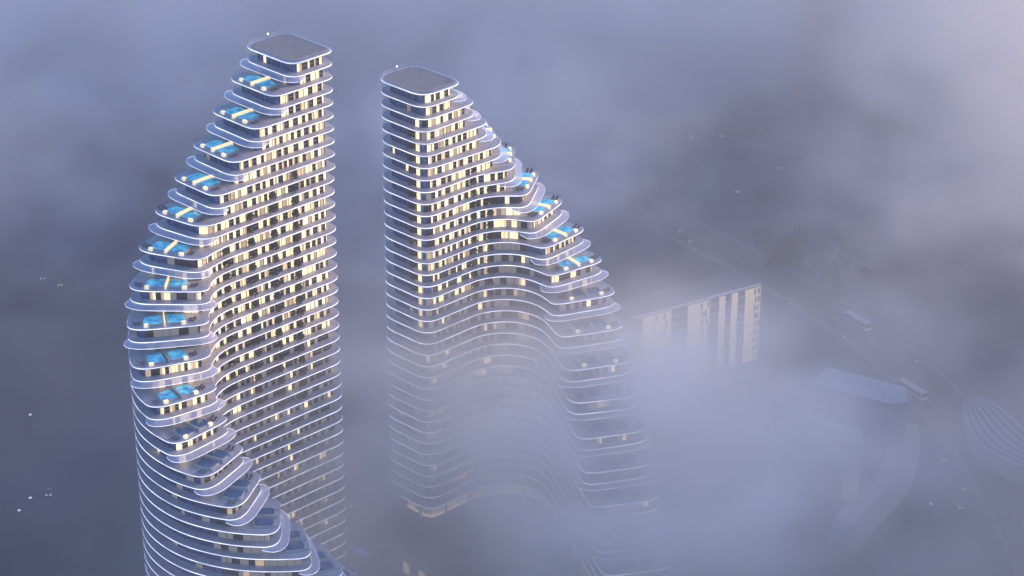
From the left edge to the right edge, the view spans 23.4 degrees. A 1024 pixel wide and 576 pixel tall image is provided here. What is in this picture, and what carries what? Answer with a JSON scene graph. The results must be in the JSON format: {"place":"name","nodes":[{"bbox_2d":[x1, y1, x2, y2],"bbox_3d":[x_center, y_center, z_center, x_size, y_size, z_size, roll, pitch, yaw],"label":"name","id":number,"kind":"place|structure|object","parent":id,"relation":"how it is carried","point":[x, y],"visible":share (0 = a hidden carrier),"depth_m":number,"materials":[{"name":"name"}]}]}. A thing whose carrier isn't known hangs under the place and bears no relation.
{"place":"outdoors","nodes":[
{"label":"outdoors","id":0,"kind":"place"},
{"bbox_2d":[124,30,357,575],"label":"residential tower","id":1,"kind":"structure","parent":0,"point":[283,515],"depth_m":633.50,"materials":[{"name":"paint"}]},
{"bbox_2d":[222,247,229,256],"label":"balcony shrub","id":2,"kind":"object","parent":1,"relation":"on","point":[225,252],"visible":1,"depth_m":632.48,"materials":[{"name":"green plant"}]},
{"bbox_2d":[222,260,230,269],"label":"balcony shrub","id":3,"kind":"object","parent":1,"relation":"on","point":[225,263],"visible":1,"depth_m":634.30,"materials":[{"name":"green plant"}]},
{"bbox_2d":[223,285,231,294],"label":"balcony shrub","id":4,"kind":"object","parent":1,"relation":"on","point":[227,291],"visible":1,"depth_m":637.26,"materials":[{"name":"green plant"}]},
{"bbox_2d":[223,272,232,281],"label":"balcony shrub","id":5,"kind":"object","parent":1,"relation":"on","point":[226,277],"visible":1,"depth_m":635.78,"materials":[{"name":"green plant"}]},
{"bbox_2d":[224,297,232,306],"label":"balcony shrub","id":6,"kind":"object","parent":1,"relation":"on","point":[228,302],"visible":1,"depth_m":638.85,"materials":[{"name":"green plant"}]},
{"bbox_2d":[225,310,233,319],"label":"balcony shrub","id":7,"kind":"object","parent":1,"relation":"on","point":[228,313],"visible":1,"depth_m":640.50,"materials":[{"name":"green plant"}]},
{"bbox_2d":[226,322,234,331],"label":"balcony shrub","id":8,"kind":"object","parent":1,"relation":"on","point":[229,327],"visible":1,"depth_m":642.15,"materials":[{"name":"green plant"}]},
{"bbox_2d":[226,334,234,344],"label":"balcony shrub","id":9,"kind":"object","parent":1,"relation":"on","point":[230,339],"visible":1,"depth_m":643.74,"materials":[{"name":"green plant"}]},
{"bbox_2d":[227,347,235,356],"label":"balcony shrub","id":10,"kind":"object","parent":1,"relation":"on","point":[231,351],"visible":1,"depth_m":645.25,"materials":[{"name":"green plant"}]},
{"bbox_2d":[228,359,236,368],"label":"balcony shrub","id":11,"kind":"object","parent":1,"relation":"on","point":[232,363],"visible":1,"depth_m":646.80,"materials":[{"name":"green plant"}]},
{"bbox_2d":[229,383,237,392],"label":"balcony shrub","id":12,"kind":"object","parent":1,"relation":"on","point":[233,387],"visible":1,"depth_m":650.00,"materials":[{"name":"green plant"}]},
{"bbox_2d":[229,371,237,380],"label":"balcony shrub","id":13,"kind":"object","parent":1,"relation":"on","point":[233,376],"visible":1,"depth_m":648.46,"materials":[{"name":"green plant"}]},
{"bbox_2d":[246,212,253,222],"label":"balcony shrub","id":14,"kind":"object","parent":1,"relation":"on","point":[249,217],"visible":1,"depth_m":634.21,"materials":[{"name":"green plant"}]},
{"bbox_2d":[246,225,255,235],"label":"balcony shrub","id":15,"kind":"object","parent":1,"relation":"on","point":[251,231],"visible":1,"depth_m":635.65,"materials":[{"name":"green plant"}]},
{"bbox_2d":[247,237,255,247],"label":"balcony shrub","id":16,"kind":"object","parent":1,"relation":"on","point":[251,241],"visible":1,"depth_m":637.34,"materials":[{"name":"green plant"}]},
{"bbox_2d":[248,262,256,272],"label":"balcony shrub","id":17,"kind":"object","parent":1,"relation":"on","point":[252,267],"visible":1,"depth_m":640.52,"materials":[{"name":"green plant"}]},
{"bbox_2d":[248,250,256,260],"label":"balcony shrub","id":18,"kind":"object","parent":1,"relation":"on","point":[252,254],"visible":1,"depth_m":638.98,"materials":[{"name":"green plant"}]},
{"bbox_2d":[249,275,257,285],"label":"balcony shrub","id":19,"kind":"object","parent":1,"relation":"on","point":[253,280],"visible":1,"depth_m":642.00,"materials":[{"name":"green plant"}]},
{"bbox_2d":[250,288,258,297],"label":"balcony shrub","id":20,"kind":"object","parent":1,"relation":"on","point":[254,291],"visible":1,"depth_m":643.67,"materials":[{"name":"green plant"}]},
{"bbox_2d":[251,312,259,322],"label":"balcony shrub","id":21,"kind":"object","parent":1,"relation":"on","point":[255,317],"visible":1,"depth_m":646.82,"materials":[{"name":"green plant"}]},
{"bbox_2d":[251,300,259,310],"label":"balcony shrub","id":22,"kind":"object","parent":1,"relation":"on","point":[254,304],"visible":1,"depth_m":645.30,"materials":[{"name":"green plant"}]},
{"bbox_2d":[252,325,259,334],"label":"balcony shrub","id":23,"kind":"object","parent":1,"relation":"on","point":[256,329],"visible":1,"depth_m":648.35,"materials":[{"name":"green plant"}]},
{"bbox_2d":[253,337,260,346],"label":"balcony shrub","id":24,"kind":"object","parent":1,"relation":"on","point":[257,340],"visible":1,"depth_m":650.02,"materials":[{"name":"green plant"}]},
{"bbox_2d":[253,361,261,370],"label":"balcony shrub","id":25,"kind":"object","parent":1,"relation":"on","point":[257,365],"visible":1,"depth_m":653.22,"materials":[{"name":"green plant"}]},
{"bbox_2d":[253,349,261,358],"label":"balcony shrub","id":26,"kind":"object","parent":1,"relation":"on","point":[257,353],"visible":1,"depth_m":651.67,"materials":[{"name":"green plant"}]},
{"bbox_2d":[254,373,262,382],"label":"balcony shrub","id":27,"kind":"object","parent":1,"relation":"on","point":[258,377],"visible":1,"depth_m":654.71,"materials":[{"name":"green plant"}]},
{"bbox_2d":[255,385,262,394],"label":"balcony shrub","id":28,"kind":"object","parent":1,"relation":"on","point":[257,389],"visible":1,"depth_m":656.44,"materials":[{"name":"green plant"}]},
{"bbox_2d":[256,397,264,406],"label":"balcony shrub","id":29,"kind":"object","parent":1,"relation":"on","point":[259,402],"visible":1,"depth_m":658.03,"materials":[{"name":"green plant"}]},
{"bbox_2d":[256,409,264,418],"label":"balcony shrub","id":30,"kind":"object","parent":1,"relation":"on","point":[260,413],"visible":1,"depth_m":659.37,"materials":[{"name":"green plant"}]},
{"bbox_2d":[268,191,276,201],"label":"balcony shrub","id":31,"kind":"object","parent":1,"relation":"on","point":[272,195],"visible":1,"depth_m":637.12,"materials":[{"name":"green plant"}]},
{"bbox_2d":[269,216,277,227],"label":"balcony shrub","id":32,"kind":"object","parent":1,"relation":"on","point":[273,221],"visible":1,"depth_m":640.27,"materials":[{"name":"green plant"}]},
{"bbox_2d":[269,204,277,214],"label":"balcony shrub","id":33,"kind":"object","parent":1,"relation":"on","point":[273,207],"visible":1,"depth_m":638.73,"materials":[{"name":"green plant"}]},
{"bbox_2d":[270,229,278,239],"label":"balcony shrub","id":34,"kind":"object","parent":1,"relation":"on","point":[274,234],"visible":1,"depth_m":641.69,"materials":[{"name":"green plant"}]},
{"bbox_2d":[271,242,278,252],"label":"balcony shrub","id":35,"kind":"object","parent":1,"relation":"on","point":[274,247],"visible":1,"depth_m":643.50,"materials":[{"name":"green plant"}]},
{"bbox_2d":[272,266,279,276],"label":"balcony shrub","id":36,"kind":"object","parent":1,"relation":"on","point":[275,271],"visible":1,"depth_m":646.58,"materials":[{"name":"green plant"}]},
{"bbox_2d":[272,254,279,264],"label":"balcony shrub","id":37,"kind":"object","parent":1,"relation":"on","point":[275,258],"visible":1,"depth_m":645.05,"materials":[{"name":"green plant"}]},
{"bbox_2d":[272,279,280,289],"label":"balcony shrub","id":38,"kind":"object","parent":1,"relation":"on","point":[276,284],"visible":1,"depth_m":648.07,"materials":[{"name":"green plant"}]},
{"bbox_2d":[273,291,281,301],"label":"balcony shrub","id":39,"kind":"object","parent":1,"relation":"on","point":[277,295],"visible":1,"depth_m":649.75,"materials":[{"name":"green plant"}]},
{"bbox_2d":[274,316,282,325],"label":"balcony shrub","id":40,"kind":"object","parent":1,"relation":"on","point":[278,319],"visible":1,"depth_m":652.95,"materials":[{"name":"green plant"}]},
{"bbox_2d":[274,328,282,338],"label":"balcony shrub","id":41,"kind":"object","parent":1,"relation":"on","point":[278,332],"visible":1,"depth_m":654.39,"materials":[{"name":"green plant"}]},
{"bbox_2d":[274,303,282,313],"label":"balcony shrub","id":42,"kind":"object","parent":1,"relation":"on","point":[278,307],"visible":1,"depth_m":651.45,"materials":[{"name":"green plant"}]},
{"bbox_2d":[275,340,283,350],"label":"balcony shrub","id":43,"kind":"object","parent":1,"relation":"on","point":[280,344],"visible":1,"depth_m":656.18,"materials":[{"name":"green plant"}]},
{"bbox_2d":[276,352,284,361],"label":"balcony shrub","id":44,"kind":"object","parent":1,"relation":"on","point":[280,357],"visible":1,"depth_m":657.68,"materials":[{"name":"green plant"}]},
{"bbox_2d":[276,364,284,374],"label":"balcony shrub","id":45,"kind":"object","parent":1,"relation":"on","point":[280,369],"visible":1,"depth_m":659.30,"materials":[{"name":"green plant"}]},
{"bbox_2d":[277,376,285,385],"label":"balcony shrub","id":46,"kind":"object","parent":1,"relation":"on","point":[281,379],"visible":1,"depth_m":660.81,"materials":[{"name":"green plant"}]},
{"bbox_2d":[278,388,285,397],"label":"balcony shrub","id":47,"kind":"object","parent":1,"relation":"on","point":[281,393],"visible":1,"depth_m":662.47,"materials":[{"name":"green plant"}]},
{"bbox_2d":[279,399,286,409],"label":"balcony shrub","id":48,"kind":"object","parent":1,"relation":"on","point":[282,404],"visible":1,"depth_m":663.99,"materials":[{"name":"green plant"}]},
{"bbox_2d":[289,170,298,181],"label":"balcony shrub","id":49,"kind":"object","parent":1,"relation":"on","point":[294,174],"visible":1,"depth_m":640.00,"materials":[{"name":"green plant"}]},
{"bbox_2d":[290,183,298,193],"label":"balcony shrub","id":50,"kind":"object","parent":1,"relation":"on","point":[294,188],"visible":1,"depth_m":641.59,"materials":[{"name":"green plant"}]},
{"bbox_2d":[291,196,298,206],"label":"balcony shrub","id":51,"kind":"object","parent":1,"relation":"on","point":[295,201],"visible":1,"depth_m":643.01,"materials":[{"name":"green plant"}]},
{"bbox_2d":[291,208,299,219],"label":"balcony shrub","id":52,"kind":"object","parent":1,"relation":"on","point":[295,212],"visible":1,"depth_m":644.72,"materials":[{"name":"green plant"}]},
{"bbox_2d":[292,221,300,231],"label":"balcony shrub","id":53,"kind":"object","parent":1,"relation":"on","point":[296,225],"visible":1,"depth_m":646.32,"materials":[{"name":"green plant"}]},
{"bbox_2d":[292,233,300,244],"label":"balcony shrub","id":54,"kind":"object","parent":1,"relation":"on","point":[296,237],"visible":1,"depth_m":647.84,"materials":[{"name":"green plant"}]},
{"bbox_2d":[293,246,300,256],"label":"balcony shrub","id":55,"kind":"object","parent":1,"relation":"on","point":[297,250],"visible":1,"depth_m":649.28,"materials":[{"name":"green plant"}]},
{"bbox_2d":[294,259,301,268],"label":"balcony shrub","id":56,"kind":"object","parent":1,"relation":"on","point":[298,262],"visible":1,"depth_m":651.04,"materials":[{"name":"green plant"}]},
{"bbox_2d":[294,271,302,280],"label":"balcony shrub","id":57,"kind":"object","parent":1,"relation":"on","point":[298,274],"visible":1,"depth_m":652.55,"materials":[{"name":"green plant"}]},
{"bbox_2d":[294,283,302,293],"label":"balcony shrub","id":58,"kind":"object","parent":1,"relation":"on","point":[298,288],"visible":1,"depth_m":654.20,"materials":[{"name":"green plant"}]},
{"bbox_2d":[295,295,302,305],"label":"balcony shrub","id":59,"kind":"object","parent":1,"relation":"on","point":[299,300],"visible":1,"depth_m":655.58,"materials":[{"name":"green plant"}]},
{"bbox_2d":[296,308,303,317],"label":"balcony shrub","id":60,"kind":"object","parent":1,"relation":"on","point":[299,312],"visible":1,"depth_m":657.32,"materials":[{"name":"green plant"}]},
{"bbox_2d":[296,331,304,341],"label":"balcony shrub","id":61,"kind":"object","parent":1,"relation":"on","point":[300,336],"visible":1,"depth_m":660.45,"materials":[{"name":"green plant"}]},
{"bbox_2d":[296,319,304,329],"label":"balcony shrub","id":62,"kind":"object","parent":1,"relation":"on","point":[300,323],"visible":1,"depth_m":658.96,"materials":[{"name":"green plant"}]},
{"bbox_2d":[297,343,304,353],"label":"balcony shrub","id":63,"kind":"object","parent":1,"relation":"on","point":[301,348],"visible":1,"depth_m":661.88,"materials":[{"name":"green plant"}]},
{"bbox_2d":[297,355,305,365],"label":"balcony shrub","id":64,"kind":"object","parent":1,"relation":"on","point":[301,360],"visible":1,"depth_m":663.63,"materials":[{"name":"green plant"}]},
{"bbox_2d":[298,367,306,377],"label":"balcony shrub","id":65,"kind":"object","parent":1,"relation":"on","point":[302,372],"visible":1,"depth_m":665.30,"materials":[{"name":"green plant"}]},
{"bbox_2d":[298,379,306,389],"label":"balcony shrub","id":66,"kind":"object","parent":1,"relation":"on","point":[302,383],"visible":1,"depth_m":666.87,"materials":[{"name":"green plant"}]},
{"bbox_2d":[299,391,307,400],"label":"balcony shrub","id":67,"kind":"object","parent":1,"relation":"on","point":[303,394],"visible":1,"depth_m":668.34,"materials":[{"name":"green plant"}]},
{"bbox_2d":[406,142,415,150],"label":"balcony shrub","id":68,"kind":"object","parent":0,"point":[410,146],"visible":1,"depth_m":675.46,"materials":[{"name":"green plant"}]},
{"bbox_2d":[407,129,414,138],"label":"balcony shrub","id":69,"kind":"object","parent":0,"point":[411,135],"visible":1,"depth_m":673.86,"materials":[{"name":"green plant"}]},
{"bbox_2d":[407,190,416,198],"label":"balcony shrub","id":70,"kind":"object","parent":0,"point":[411,194],"visible":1,"depth_m":681.85,"materials":[{"name":"green plant"}]},
{"bbox_2d":[408,178,415,186],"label":"balcony shrub","id":71,"kind":"object","parent":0,"point":[412,182],"visible":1,"depth_m":680.15,"materials":[{"name":"green plant"}]},
{"bbox_2d":[409,226,416,234],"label":"balcony shrub","id":72,"kind":"object","parent":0,"point":[413,231],"visible":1,"depth_m":686.47,"materials":[{"name":"green plant"}]},
{"bbox_2d":[486,209,493,217],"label":"balcony shrub","id":73,"kind":"object","parent":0,"point":[490,213],"visible":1,"depth_m":696.28,"materials":[{"name":"green plant"}]},
{"bbox_2d":[486,256,493,264],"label":"balcony shrub","id":74,"kind":"object","parent":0,"point":[490,260],"visible":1,"depth_m":702.44,"materials":[{"name":"green plant"}]},
{"bbox_2d":[487,186,493,194],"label":"balcony shrub","id":75,"kind":"object","parent":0,"point":[489,190],"visible":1,"depth_m":693.19,"materials":[{"name":"green plant"}]},
{"bbox_2d":[487,233,493,241],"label":"balcony shrub","id":76,"kind":"object","parent":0,"point":[490,236],"visible":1,"depth_m":699.45,"materials":[{"name":"green plant"}]},
{"bbox_2d":[487,267,493,275],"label":"balcony shrub","id":77,"kind":"object","parent":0,"point":[490,270],"visible":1,"depth_m":704.14,"materials":[{"name":"green plant"}]},
{"bbox_2d":[487,198,494,206],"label":"balcony shrub","id":78,"kind":"object","parent":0,"point":[490,201],"visible":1,"depth_m":694.67,"materials":[{"name":"green plant"}]},
{"bbox_2d":[487,244,494,252],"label":"balcony shrub","id":79,"kind":"object","parent":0,"point":[490,248],"visible":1,"depth_m":701.07,"materials":[{"name":"green plant"}]},
{"bbox_2d":[0,0,1023,575],"bbox_3d":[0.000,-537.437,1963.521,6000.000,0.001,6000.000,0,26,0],"label":"ground","id":80,"kind":"structure","parent":0,"point":[96,158],"depth_m":917.33,"materials":[{"name":"grey"}]},
{"bbox_2d":[45,487,51,495],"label":"car","id":81,"kind":"object","parent":80,"relation":"on","point":[48,491],"visible":1,"depth_m":737.70,"materials":[{"name":"grey paint"}]},
{"bbox_2d":[343,514,466,575],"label":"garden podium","id":82,"kind":"object","parent":80,"relation":"on","point":[392,551],"visible":0.9,"depth_m":702.17,"materials":[{"name":"grey"}]},
{"bbox_2d":[349,545,370,557],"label":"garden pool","id":83,"kind":"structure","parent":82,"relation":"in","point":[360,552],"depth_m":708.71,"materials":[{"name":"blue"}]},
{"bbox_2d":[403,561,409,574],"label":"window","id":84,"kind":"structure","parent":82,"relation":"in","point":[405,566],"depth_m":697.20,"materials":[{"name":"brown"}]},
{"bbox_2d":[381,64,670,575],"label":"residential tower","id":85,"kind":"structure","parent":80,"relation":"on","point":[485,400],"depth_m":700.30,"materials":[{"name":"paint"}]},
{"bbox_2d":[486,221,493,229],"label":"balcony shrub","id":86,"kind":"object","parent":85,"relation":"on","point":[489,226],"visible":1,"depth_m":697.73,"materials":[{"name":"green plant"}]},
{"bbox_2d":[613,269,761,391],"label":"apartment block","id":87,"kind":"structure","parent":80,"relation":"on","point":[695,328],"depth_m":799.06,"materials":[{"name":"grey"}]},
{"bbox_2d":[750,225,774,252],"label":"broadleaf tree","id":88,"kind":"object","parent":80,"relation":"on","point":[767,240],"visible":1,"depth_m":887.36,"materials":[{"name":"green plant"}]},
{"bbox_2d":[766,242,792,268],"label":"broadleaf tree","id":89,"kind":"object","parent":80,"relation":"on","point":[780,250],"visible":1,"depth_m":875.25,"materials":[{"name":"green plant"}]},
{"bbox_2d":[776,234,797,252],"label":"broadleaf tree","id":90,"kind":"object","parent":80,"relation":"on","point":[791,241],"visible":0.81,"depth_m":884.02,"materials":[{"name":"green plant"}]},
{"bbox_2d":[783,221,810,248],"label":"broadleaf tree","id":91,"kind":"object","parent":80,"relation":"on","point":[801,230],"visible":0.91,"depth_m":890.16,"materials":[{"name":"green plant"}]},
{"bbox_2d":[771,411,862,499],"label":"office annex","id":92,"kind":"object","parent":80,"relation":"on","point":[816,455],"visible":0.94,"depth_m":734.62,"materials":[{"name":"beige"}]},
{"bbox_2d":[829,279,848,301],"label":"broadleaf tree","id":93,"kind":"object","parent":80,"relation":"on","point":[837,291],"visible":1,"depth_m":851.67,"materials":[{"name":"green plant"}]},
{"bbox_2d":[812,367,907,470],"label":"office block","id":94,"kind":"structure","parent":80,"relation":"on","point":[874,410],"depth_m":747.46,"materials":[{"name":"beige"}]},
{"bbox_2d":[858,265,877,286],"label":"broadleaf tree","id":95,"kind":"object","parent":80,"relation":"on","point":[863,272],"visible":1,"depth_m":862.82,"materials":[{"name":"green plant"}]},
{"bbox_2d":[827,423,920,551],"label":"curved podium","id":96,"kind":"object","parent":80,"relation":"on","point":[867,509],"visible":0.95,"depth_m":722.59,"materials":[{"name":"concrete"}]},
{"bbox_2d":[938,453,946,461],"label":"car","id":97,"kind":"object","parent":80,"relation":"on","point":[942,457],"visible":1,"depth_m":756.14,"materials":[{"name":"grey paint"}]},
{"bbox_2d":[954,500,963,508],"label":"car","id":98,"kind":"object","parent":80,"relation":"on","point":[959,504],"visible":1,"depth_m":731.27,"materials":[{"name":"grey paint"}]},
{"bbox_2d":[957,481,965,489],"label":"car","id":99,"kind":"object","parent":80,"relation":"on","point":[960,485],"visible":1,"depth_m":740.77,"materials":[{"name":"grey paint"}]},
{"bbox_2d":[962,395,1023,484],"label":"wavy roof hall","id":100,"kind":"structure","parent":80,"relation":"on","point":[995,429],"depth_m":759.12,"materials":[{"name":"grey metal"}]},
{"bbox_2d":[0,47,1023,204],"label":"road","id":101,"kind":"structure","parent":0,"point":[869,164],"depth_m":1028.45,"materials":[{"name":"grey asphalt"}]},
{"bbox_2d":[0,45,1023,207],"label":"pavement","id":102,"kind":"structure","parent":0,"point":[696,126],"depth_m":1030.15,"materials":[{"name":"grey concrete"}]},
{"bbox_2d":[294,24,1023,575],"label":"pavement","id":103,"kind":"structure","parent":0,"point":[992,520],"depth_m":862.45,"materials":[{"name":"grey concrete"}]},
{"bbox_2d":[299,25,1023,573],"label":"road","id":104,"kind":"structure","parent":0,"point":[825,307],"depth_m":859.90,"materials":[{"name":"grey asphalt"}]},
{"bbox_2d":[304,29,1023,549],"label":"road marking","id":105,"kind":"object","parent":104,"relation":"on","point":[780,287],"visible":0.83,"depth_m":862.02,"materials":[{"name":"grey paint"}]},
{"bbox_2d":[844,310,871,330],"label":"bus","id":106,"kind":"object","parent":104,"relation":"on","point":[859,321],"visible":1,"depth_m":836.76,"materials":[{"name":"grey paint"}]},
{"bbox_2d":[898,377,926,400],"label":"bus","id":107,"kind":"object","parent":104,"relation":"on","point":[917,392],"visible":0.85,"depth_m":792.23,"materials":[{"name":"grey paint"}]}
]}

